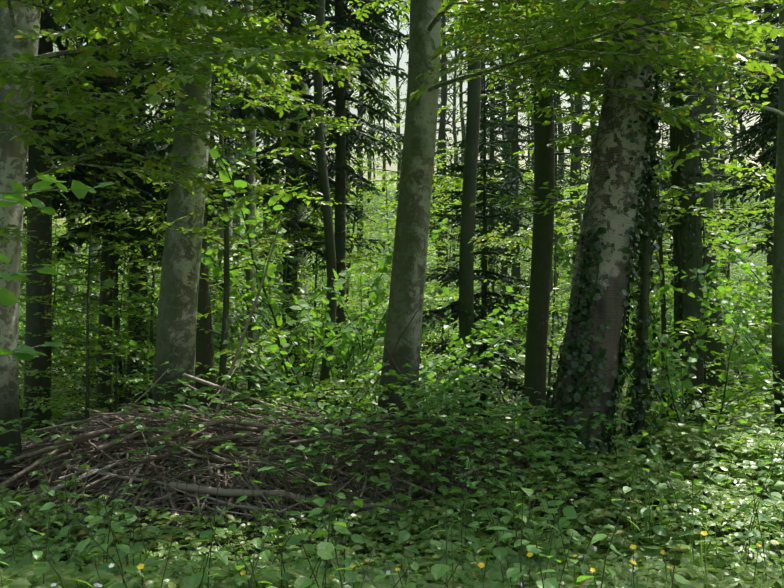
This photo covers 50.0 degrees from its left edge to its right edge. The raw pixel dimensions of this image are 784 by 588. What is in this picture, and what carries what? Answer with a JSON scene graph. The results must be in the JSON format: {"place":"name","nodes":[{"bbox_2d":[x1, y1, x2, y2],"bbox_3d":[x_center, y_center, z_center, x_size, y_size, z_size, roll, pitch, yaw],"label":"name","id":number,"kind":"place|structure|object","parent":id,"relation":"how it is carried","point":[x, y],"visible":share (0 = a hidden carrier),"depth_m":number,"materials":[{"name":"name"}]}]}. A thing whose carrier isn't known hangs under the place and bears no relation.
{"place":"outdoors","nodes":[
{"label":"outdoors","id":0,"kind":"place"},
{"bbox_2d":[0,172,783,587],"bbox_3d":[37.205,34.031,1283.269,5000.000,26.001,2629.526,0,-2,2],"label":"undergrowth","id":1,"kind":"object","parent":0,"point":[518,376],"depth_m":18.81,"materials":[{"name":"plant"}]},
{"bbox_2d":[0,175,114,359],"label":"branch","id":2,"kind":"object","parent":1,"relation":"on","point":[79,189],"visible":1,"depth_m":4.61,"materials":[{"name":"green plant"}]},
{"bbox_2d":[22,23,115,370],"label":"tree","id":3,"kind":"object","parent":1,"relation":"on","point":[74,271],"visible":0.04,"depth_m":24.91,"materials":[{"name":"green plant"}]},
{"bbox_2d":[18,277,126,402],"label":"shrub","id":4,"kind":"object","parent":1,"relation":"on","point":[53,352],"visible":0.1,"depth_m":17.05,"materials":[{"name":"green plant"}]},
{"bbox_2d":[18,166,126,387],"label":"sapling","id":5,"kind":"object","parent":1,"relation":"on","point":[76,295],"visible":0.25,"depth_m":14.78,"materials":[{"name":"green plant"}]},
{"bbox_2d":[18,239,132,418],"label":"sapling","id":6,"kind":"object","parent":1,"relation":"on","point":[68,277],"visible":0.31,"depth_m":13.49,"materials":[{"name":"green plant"}]},
{"bbox_2d":[19,232,158,385],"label":"sapling","id":7,"kind":"object","parent":1,"relation":"on","point":[92,308],"visible":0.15,"depth_m":18.70,"materials":[{"name":"green plant"}]},
{"bbox_2d":[18,133,162,422],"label":"sapling","id":8,"kind":"object","parent":1,"relation":"on","point":[78,318],"visible":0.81,"depth_m":9.81,"materials":[{"name":"green plant"}]},
{"bbox_2d":[22,229,160,416],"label":"sapling","id":9,"kind":"object","parent":1,"relation":"on","point":[126,277],"visible":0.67,"depth_m":10.61,"materials":[{"name":"green plant"}]},
{"bbox_2d":[52,41,148,387],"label":"tree","id":10,"kind":"object","parent":1,"relation":"on","point":[94,253],"visible":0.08,"depth_m":20.91,"materials":[{"name":"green plant"}]},
{"bbox_2d":[21,97,216,410],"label":"sapling","id":11,"kind":"object","parent":1,"relation":"on","point":[116,298],"visible":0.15,"depth_m":15.13,"materials":[{"name":"green plant"}]},
{"bbox_2d":[20,282,233,387],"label":"sapling","id":12,"kind":"object","parent":1,"relation":"on","point":[75,332],"visible":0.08,"depth_m":15.91,"materials":[{"name":"green plant"}]},
{"bbox_2d":[18,34,237,409],"bbox_3d":[-5.466,-1.830,15.454,5.085,8.780,5.953,-1,-2,26],"label":"sapling","id":13,"kind":"object","parent":1,"relation":"on","point":[114,306],"visible":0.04,"depth_m":15.10,"materials":[{"name":"green plant"}]},
{"bbox_2d":[22,78,246,374],"bbox_3d":[-5.897,-1.528,18.314,4.816,8.315,5.638,1,-2,-21],"label":"sapling","id":14,"kind":"object","parent":1,"relation":"on","point":[97,320],"visible":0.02,"depth_m":18.11,"materials":[{"name":"green plant"}]},
{"bbox_2d":[23,3,263,422],"bbox_3d":[-4.228,-7.261,12.789,4.231,19.352,4.413,0,-2,2],"label":"fir","id":15,"kind":"object","parent":1,"relation":"on","point":[106,257],"visible":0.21,"depth_m":12.53,"materials":[{"name":"green plant"}]},
{"bbox_2d":[21,0,267,443],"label":"fir","id":16,"kind":"object","parent":1,"relation":"on","point":[41,225],"visible":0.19,"depth_m":10.53,"materials":[{"name":"green plant"}]},
{"bbox_2d":[18,108,296,412],"bbox_3d":[-3.352,-0.035,11.607,3.135,5.058,3.398,-2,-3,40],"label":"tree","id":17,"kind":"object","parent":1,"relation":"on","point":[154,268],"visible":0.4,"depth_m":11.45,"materials":[{"name":"green plant"}]},
{"bbox_2d":[13,0,323,415],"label":"beech","id":18,"kind":"object","parent":1,"relation":"on","point":[177,308],"visible":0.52,"depth_m":8.91,"materials":[{"name":"green plant"}]},
{"bbox_2d":[24,3,313,411],"bbox_3d":[-4.305,-10.227,15.480,5.757,25.355,4.924,0,-2,14],"label":"tree","id":19,"kind":"object","parent":1,"relation":"on","point":[134,269],"visible":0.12,"depth_m":15.02,"materials":[{"name":"green plant"}]},
{"bbox_2d":[96,297,251,397],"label":"shrub","id":20,"kind":"object","parent":1,"relation":"on","point":[146,329],"visible":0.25,"depth_m":13.80,"materials":[{"name":"green plant"}]},
{"bbox_2d":[0,0,371,491],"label":"beech","id":21,"kind":"object","parent":1,"relation":"on","point":[22,72],"visible":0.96,"depth_m":6.58,"materials":[{"name":"green plant"}]},
{"bbox_2d":[127,0,280,377],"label":"tree","id":22,"kind":"object","parent":1,"relation":"on","point":[222,235],"visible":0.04,"depth_m":21.55,"materials":[{"name":"green plant"}]},
{"bbox_2d":[195,210,216,412],"bbox_3d":[-2.053,-8.885,11.019,4.351,22.470,5.458,0,-2,2],"label":"trunk","id":23,"kind":"object","parent":1,"relation":"on","point":[204,355],"visible":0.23,"depth_m":10.17,"materials":[{"name":"brown plant"}]},
{"bbox_2d":[73,0,373,414],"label":"beech","id":24,"kind":"object","parent":1,"relation":"on","point":[234,240],"visible":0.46,"depth_m":13.69,"materials":[{"name":"green plant"}]},
{"bbox_2d":[63,0,447,416],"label":"sapling","id":25,"kind":"object","parent":1,"relation":"on","point":[224,355],"visible":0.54,"depth_m":9.10,"materials":[{"name":"green plant"}]},
{"bbox_2d":[213,11,316,311],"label":"tree","id":26,"kind":"object","parent":1,"relation":"on","point":[265,143],"visible":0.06,"depth_m":42.03,"materials":[{"name":"green plant"}]},
{"bbox_2d":[96,137,447,415],"bbox_3d":[-1.325,0.406,11.294,4.490,3.734,5.525,1,-2,-29],"label":"shrub","id":27,"kind":"object","parent":1,"relation":"on","point":[218,272],"visible":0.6,"depth_m":11.35,"materials":[{"name":"green plant"}]},
{"bbox_2d":[213,253,351,415],"bbox_3d":[-2.295,0.741,15.166,3.064,3.181,2.606,0,-2,-6],"label":"shrub","id":28,"kind":"object","parent":1,"relation":"on","point":[233,387],"visible":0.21,"depth_m":15.15,"materials":[{"name":"green plant"}]},
{"bbox_2d":[218,0,360,417],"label":"tree","id":29,"kind":"object","parent":1,"relation":"on","point":[317,118],"visible":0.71,"depth_m":13.12,"materials":[{"name":"brown plant"}]},
{"bbox_2d":[214,141,368,389],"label":"sapling","id":30,"kind":"object","parent":1,"relation":"on","point":[286,214],"visible":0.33,"depth_m":17.20,"materials":[{"name":"green plant"}]},
{"bbox_2d":[211,258,373,375],"bbox_3d":[-2.507,0.778,21.955,3.808,3.166,4.685,0,-2,10],"label":"shrub","id":31,"kind":"object","parent":1,"relation":"on","point":[354,292],"visible":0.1,"depth_m":22.03,"materials":[{"name":"green plant"}]},
{"bbox_2d":[217,11,390,366],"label":"tree","id":32,"kind":"object","parent":1,"relation":"on","point":[303,262],"visible":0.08,"depth_m":26.10,"materials":[{"name":"green plant"}]},
{"bbox_2d":[208,0,403,395],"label":"fir","id":33,"kind":"object","parent":1,"relation":"on","point":[289,162],"visible":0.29,"depth_m":19.20,"materials":[{"name":"green plant"}]},
{"bbox_2d":[234,154,378,377],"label":"sapling","id":34,"kind":"object","parent":1,"relation":"on","point":[306,267],"visible":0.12,"depth_m":19.68,"materials":[{"name":"green plant"}]},
{"bbox_2d":[261,194,391,402],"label":"sapling","id":35,"kind":"object","parent":1,"relation":"on","point":[323,247],"visible":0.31,"depth_m":17.51,"materials":[{"name":"green plant"}]},
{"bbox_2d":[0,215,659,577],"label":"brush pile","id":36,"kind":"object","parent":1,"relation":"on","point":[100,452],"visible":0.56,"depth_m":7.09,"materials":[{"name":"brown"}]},
{"bbox_2d":[253,0,409,409],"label":"tree","id":37,"kind":"object","parent":1,"relation":"on","point":[374,28],"visible":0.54,"depth_m":17.08,"materials":[{"name":"green plant"}]},
{"bbox_2d":[297,213,371,372],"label":"sapling","id":38,"kind":"object","parent":1,"relation":"on","point":[305,277],"visible":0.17,"depth_m":21.57,"materials":[{"name":"green plant"}]},
{"bbox_2d":[0,362,671,540],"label":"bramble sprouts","id":39,"kind":"object","parent":1,"relation":"on","point":[438,399],"visible":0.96,"depth_m":6.97,"materials":[{"name":"green plant"}]},
{"bbox_2d":[260,95,429,377],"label":"sapling","id":40,"kind":"object","parent":1,"relation":"on","point":[370,233],"visible":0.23,"depth_m":21.50,"materials":[{"name":"green plant"}]},
{"bbox_2d":[331,7,389,260],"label":"tree","id":41,"kind":"object","parent":1,"relation":"on","point":[361,174],"visible":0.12,"depth_m":60.19,"materials":[{"name":"green plant"}]},
{"bbox_2d":[310,262,421,414],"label":"sapling","id":42,"kind":"object","parent":1,"relation":"on","point":[366,266],"visible":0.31,"depth_m":13.53,"materials":[{"name":"green plant"}]},
{"bbox_2d":[349,215,391,355],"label":"sapling","id":43,"kind":"object","parent":1,"relation":"on","point":[370,217],"visible":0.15,"depth_m":24.02,"materials":[{"name":"green plant"}]},
{"bbox_2d":[372,1,396,191],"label":"tree","id":44,"kind":"object","parent":1,"relation":"on","point":[383,188],"visible":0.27,"depth_m":104.23,"materials":[{"name":"green plant"}]},
{"bbox_2d":[304,306,469,414],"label":"shrub","id":45,"kind":"object","parent":1,"relation":"on","point":[339,356],"visible":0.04,"depth_m":14.24,"materials":[{"name":"green plant"}]},
{"bbox_2d":[368,4,408,210],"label":"tree","id":46,"kind":"object","parent":1,"relation":"on","point":[398,95],"visible":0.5,"depth_m":85.07,"materials":[{"name":"green plant"}]},
{"bbox_2d":[0,393,783,587],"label":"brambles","id":47,"kind":"object","parent":1,"relation":"on","point":[28,566],"visible":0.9,"depth_m":5.55,"materials":[{"name":"green plant"}]},
{"bbox_2d":[346,148,446,339],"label":"sapling","id":48,"kind":"object","parent":1,"relation":"on","point":[391,183],"visible":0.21,"depth_m":32.43,"materials":[{"name":"green plant"}]},
{"bbox_2d":[18,160,783,468],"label":"understory","id":49,"kind":"object","parent":1,"relation":"on","point":[754,426],"visible":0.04,"depth_m":12.98,"materials":[{"name":"green plant"}]},
{"bbox_2d":[359,200,456,363],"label":"sapling","id":50,"kind":"object","parent":1,"relation":"on","point":[392,239],"visible":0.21,"depth_m":21.36,"materials":[{"name":"green plant"}]},
{"bbox_2d":[347,248,492,356],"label":"shrub","id":51,"kind":"object","parent":1,"relation":"on","point":[426,305],"visible":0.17,"depth_m":28.16,"materials":[{"name":"green plant"}]},
{"bbox_2d":[387,21,459,239],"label":"tree","id":52,"kind":"object","parent":1,"relation":"on","point":[402,149],"visible":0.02,"depth_m":51.96,"materials":[{"name":"green plant"}]},
{"bbox_2d":[346,106,502,368],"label":"sapling","id":53,"kind":"object","parent":1,"relation":"on","point":[389,228],"visible":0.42,"depth_m":19.62,"materials":[{"name":"green plant"}]},
{"bbox_2d":[300,277,561,417],"bbox_3d":[0.254,1.075,12.724,3.534,2.938,4.348,1,-2,-36],"label":"shrub","id":54,"kind":"object","parent":1,"relation":"on","point":[444,362],"visible":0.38,"depth_m":12.04,"materials":[{"name":"green plant"}]},
{"bbox_2d":[372,140,504,341],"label":"tree","id":55,"kind":"object","parent":1,"relation":"on","point":[435,242],"visible":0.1,"depth_m":33.01,"materials":[{"name":"green plant"}]},
{"bbox_2d":[429,1,475,283],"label":"fir","id":56,"kind":"object","parent":1,"relation":"on","point":[454,155],"visible":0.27,"depth_m":52.16,"materials":[{"name":"green plant"}]},
{"bbox_2d":[439,9,466,201],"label":"tree","id":57,"kind":"object","parent":1,"relation":"on","point":[455,74],"visible":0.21,"depth_m":86.66,"materials":[{"name":"green plant"}]},
{"bbox_2d":[431,0,480,304],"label":"tree","id":58,"kind":"object","parent":1,"relation":"on","point":[443,123],"visible":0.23,"depth_m":45.58,"materials":[{"name":"green plant"}]},
{"bbox_2d":[420,192,494,373],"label":"sapling","id":59,"kind":"object","parent":1,"relation":"on","point":[433,286],"visible":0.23,"depth_m":20.16,"materials":[{"name":"green plant"}]},
{"bbox_2d":[428,172,487,295],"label":"tree","id":60,"kind":"object","parent":1,"relation":"on","point":[452,234],"visible":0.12,"depth_m":44.86,"materials":[{"name":"green plant"}]},
{"bbox_2d":[136,465,783,587],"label":"grass flowers","id":61,"kind":"object","parent":1,"relation":"on","point":[480,564],"visible":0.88,"depth_m":4.27,"materials":[{"name":"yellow plant"}]},
{"bbox_2d":[440,0,489,181],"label":"tree","id":62,"kind":"object","parent":1,"relation":"on","point":[460,101],"visible":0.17,"depth_m":98.91,"materials":[{"name":"green plant"}]},
{"bbox_2d":[380,67,567,428],"bbox_3d":[1.707,-0.987,16.660,3.853,7.852,3.510,-2,-3,40],"label":"young fir","id":63,"kind":"object","parent":1,"relation":"on","point":[486,303],"visible":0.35,"depth_m":16.35,"materials":[{"name":"green plant"}]},
{"bbox_2d":[449,19,519,291],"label":"tree","id":64,"kind":"object","parent":1,"relation":"on","point":[482,83],"visible":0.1,"depth_m":48.96,"materials":[{"name":"green plant"}]},
{"bbox_2d":[450,6,532,330],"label":"fir","id":65,"kind":"object","parent":1,"relation":"on","point":[492,134],"visible":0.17,"depth_m":36.94,"materials":[{"name":"green plant"}]},
{"bbox_2d":[476,19,533,303],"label":"fir","id":66,"kind":"object","parent":1,"relation":"on","point":[505,154],"visible":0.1,"depth_m":46.03,"materials":[{"name":"green plant"}]},
{"bbox_2d":[432,0,579,430],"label":"beech","id":67,"kind":"object","parent":1,"relation":"on","point":[468,179],"visible":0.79,"depth_m":15.32,"materials":[{"name":"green plant"}]},
{"bbox_2d":[459,3,574,336],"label":"tree","id":68,"kind":"object","parent":1,"relation":"on","point":[516,176],"visible":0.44,"depth_m":34.15,"materials":[{"name":"green plant"}]},
{"bbox_2d":[474,276,570,364],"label":"shrub","id":69,"kind":"object","parent":1,"relation":"on","point":[525,332],"visible":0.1,"depth_m":24.79,"materials":[{"name":"green plant"}]},
{"bbox_2d":[511,211,580,354],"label":"sapling","id":70,"kind":"object","parent":1,"relation":"on","point":[571,248],"visible":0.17,"depth_m":23.50,"materials":[{"name":"green plant"}]},
{"bbox_2d":[504,70,589,314],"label":"tree","id":71,"kind":"object","parent":1,"relation":"on","point":[557,153],"visible":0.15,"depth_m":39.74,"materials":[{"name":"green plant"}]},
{"bbox_2d":[475,170,630,412],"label":"sapling","id":72,"kind":"object","parent":1,"relation":"on","point":[549,364],"visible":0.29,"depth_m":15.33,"materials":[{"name":"green plant"}]},
{"bbox_2d":[525,51,586,290],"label":"fir","id":73,"kind":"object","parent":1,"relation":"on","point":[556,124],"visible":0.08,"depth_m":49.87,"materials":[{"name":"green plant"}]},
{"bbox_2d":[528,9,587,284],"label":"tree","id":74,"kind":"object","parent":1,"relation":"on","point":[575,166],"visible":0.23,"depth_m":37.41,"materials":[{"name":"green plant"}]},
{"bbox_2d":[349,0,783,455],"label":"tree","id":75,"kind":"object","parent":1,"relation":"on","point":[693,306],"visible":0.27,"depth_m":10.39,"materials":[{"name":"green plant"}]},
{"bbox_2d":[553,23,588,262],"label":"tree","id":76,"kind":"object","parent":1,"relation":"on","point":[559,95],"visible":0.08,"depth_m":58.85,"materials":[{"name":"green plant"}]},
{"bbox_2d":[557,67,590,212],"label":"fir","id":77,"kind":"object","parent":1,"relation":"on","point":[560,161],"visible":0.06,"depth_m":55.98,"materials":[{"name":"green plant"}]},
{"bbox_2d":[553,19,604,298],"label":"fir","id":78,"kind":"object","parent":1,"relation":"on","point":[581,147],"visible":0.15,"depth_m":33.48,"materials":[{"name":"green plant"}]},
{"bbox_2d":[377,0,783,419],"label":"beech","id":79,"kind":"object","parent":1,"relation":"on","point":[408,271],"visible":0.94,"depth_m":7.49,"materials":[{"name":"green plant"}]},
{"bbox_2d":[531,227,637,493],"bbox_3d":[1.680,0.574,7.487,1.042,2.315,0.762,0,-2,2],"label":"ivy","id":80,"kind":"object","parent":1,"relation":"on","point":[579,304],"visible":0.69,"depth_m":7.31,"materials":[{"name":"green plant"}]},
{"bbox_2d":[542,0,663,498],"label":"tree","id":81,"kind":"object","parent":1,"relation":"on","point":[609,156],"visible":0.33,"depth_m":7.45,"materials":[{"name":"grey plant"}]},
{"bbox_2d":[541,3,669,483],"bbox_3d":[2.210,-1.772,7.624,1.887,7.004,0.809,0,-2,2],"label":"ivy","id":82,"kind":"object","parent":1,"relation":"on","point":[641,194],"visible":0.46,"depth_m":7.45,"materials":[{"name":"green plant"}]},
{"bbox_2d":[520,0,693,445],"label":"tree","id":83,"kind":"object","parent":1,"relation":"on","point":[539,297],"visible":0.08,"depth_m":11.04,"materials":[{"name":"brown plant"}]},
{"bbox_2d":[546,285,672,415],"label":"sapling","id":84,"kind":"object","parent":1,"relation":"on","point":[558,330],"visible":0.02,"depth_m":16.27,"materials":[{"name":"green plant"}]},
{"bbox_2d":[464,0,783,439],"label":"beech","id":85,"kind":"object","parent":1,"relation":"on","point":[778,303],"visible":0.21,"depth_m":9.71,"materials":[{"name":"green plant"}]},
{"bbox_2d":[470,0,783,433],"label":"sapling","id":86,"kind":"object","parent":1,"relation":"on","point":[666,174],"visible":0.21,"depth_m":10.35,"materials":[{"name":"green plant"}]},
{"bbox_2d":[621,58,666,466],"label":"ivy column","id":87,"kind":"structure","parent":1,"relation":"on","point":[655,213],"depth_m":7.94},
{"bbox_2d":[509,21,780,419],"bbox_3d":[3.295,-1.049,10.712,3.531,7.043,4.251,0,-2,10],"label":"sapling","id":88,"kind":"object","parent":1,"relation":"on","point":[667,218],"visible":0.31,"depth_m":10.36,"materials":[{"name":"green plant"}]},
{"bbox_2d":[547,97,754,421],"bbox_3d":[3.909,-0.089,12.500,2.679,5.344,3.226,-2,-3,38],"label":"sapling","id":89,"kind":"object","parent":1,"relation":"on","point":[708,229],"visible":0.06,"depth_m":12.39,"materials":[{"name":"green plant"}]},
{"bbox_2d":[556,236,776,464],"bbox_3d":[2.758,0.601,8.896,2.002,2.444,2.355,0,-2,-4],"label":"shrub","id":90,"kind":"object","parent":1,"relation":"on","point":[669,371],"visible":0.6,"depth_m":8.49,"materials":[{"name":"green plant"}]},
{"bbox_2d":[633,79,728,354],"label":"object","id":91,"kind":"object","parent":1,"relation":"on","point":[662,211],"visible":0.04,"depth_m":26.66,"materials":[{"name":"green plant"}]},
{"bbox_2d":[662,3,711,425],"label":"tree","id":92,"kind":"object","parent":1,"relation":"on","point":[694,243],"visible":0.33,"depth_m":10.46,"materials":[{"name":"green plant"}]},
{"bbox_2d":[621,146,771,372],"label":"sapling","id":93,"kind":"object","parent":1,"relation":"on","point":[670,277],"visible":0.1,"depth_m":16.49,"materials":[{"name":"green plant"}]},
{"bbox_2d":[633,254,771,386],"bbox_3d":[7.217,0.631,18.103,3.433,2.854,4.223,-2,-3,42],"label":"shrub","id":94,"kind":"object","parent":1,"relation":"on","point":[753,331],"visible":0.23,"depth_m":17.84,"materials":[{"name":"green plant"}]},
{"bbox_2d":[649,238,765,379],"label":"sapling","id":95,"kind":"object","parent":1,"relation":"on","point":[726,262],"visible":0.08,"depth_m":16.25,"materials":[{"name":"green plant"}]},
{"bbox_2d":[659,17,774,423],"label":"tree","id":96,"kind":"object","parent":1,"relation":"on","point":[714,344],"visible":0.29,"depth_m":13.51,"materials":[{"name":"green plant"}]},
{"bbox_2d":[661,121,773,357],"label":"tree","id":97,"kind":"object","parent":1,"relation":"on","point":[731,235],"visible":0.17,"depth_m":26.30,"materials":[{"name":"green plant"}]},
{"bbox_2d":[670,266,783,411],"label":"shrub","id":98,"kind":"object","parent":1,"relation":"on","point":[763,361],"visible":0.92,"depth_m":8.99,"materials":[{"name":"green plant"}]},
{"bbox_2d":[713,57,754,285],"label":"tree","id":99,"kind":"object","parent":1,"relation":"on","point":[723,270],"visible":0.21,"depth_m":46.43,"materials":[{"name":"green plant"}]},
{"bbox_2d":[702,219,771,321],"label":"sapling","id":100,"kind":"object","parent":1,"relation":"on","point":[754,277],"visible":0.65,"depth_m":11.89,"materials":[{"name":"green plant"}]},
{"bbox_2d":[714,167,775,386],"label":"sapling","id":101,"kind":"object","parent":1,"relation":"on","point":[757,219],"visible":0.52,"depth_m":15.18,"materials":[{"name":"green plant"}]},
{"bbox_2d":[716,290,773,405],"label":"sapling","id":102,"kind":"object","parent":1,"relation":"on","point":[762,368],"visible":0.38,"depth_m":13.05,"materials":[{"name":"green plant"}]},
{"bbox_2d":[715,197,774,383],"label":"sapling","id":103,"kind":"object","parent":1,"relation":"on","point":[756,319],"visible":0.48,"depth_m":10.50,"materials":[{"name":"green plant"}]},
{"bbox_2d":[714,0,778,256],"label":"fir","id":104,"kind":"object","parent":1,"relation":"on","point":[764,132],"visible":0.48,"depth_m":19.46,"materials":[{"name":"green plant"}]},
{"bbox_2d":[715,2,778,199],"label":"fir","id":105,"kind":"object","parent":1,"relation":"on","point":[762,113],"visible":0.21,"depth_m":22.00,"materials":[{"name":"green plant"}]},
{"bbox_2d":[719,169,774,327],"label":"sapling","id":106,"kind":"object","parent":1,"relation":"on","point":[756,238],"visible":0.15,"depth_m":27.52,"materials":[{"name":"green plant"}]},
{"bbox_2d":[717,2,778,342],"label":"tree","id":107,"kind":"object","parent":1,"relation":"on","point":[769,257],"visible":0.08,"depth_m":32.70,"materials":[{"name":"green plant"}]},
{"bbox_2d":[24,0,778,228],"label":"sky","id":108,"kind":"structure","parent":0,"point":[404,58],"materials":[{"name":"white"}]},
{"bbox_2d":[634,145,651,447],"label":"ivy stem","id":109,"kind":"object","parent":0,"point":[644,295],"visible":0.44,"depth_m":7.97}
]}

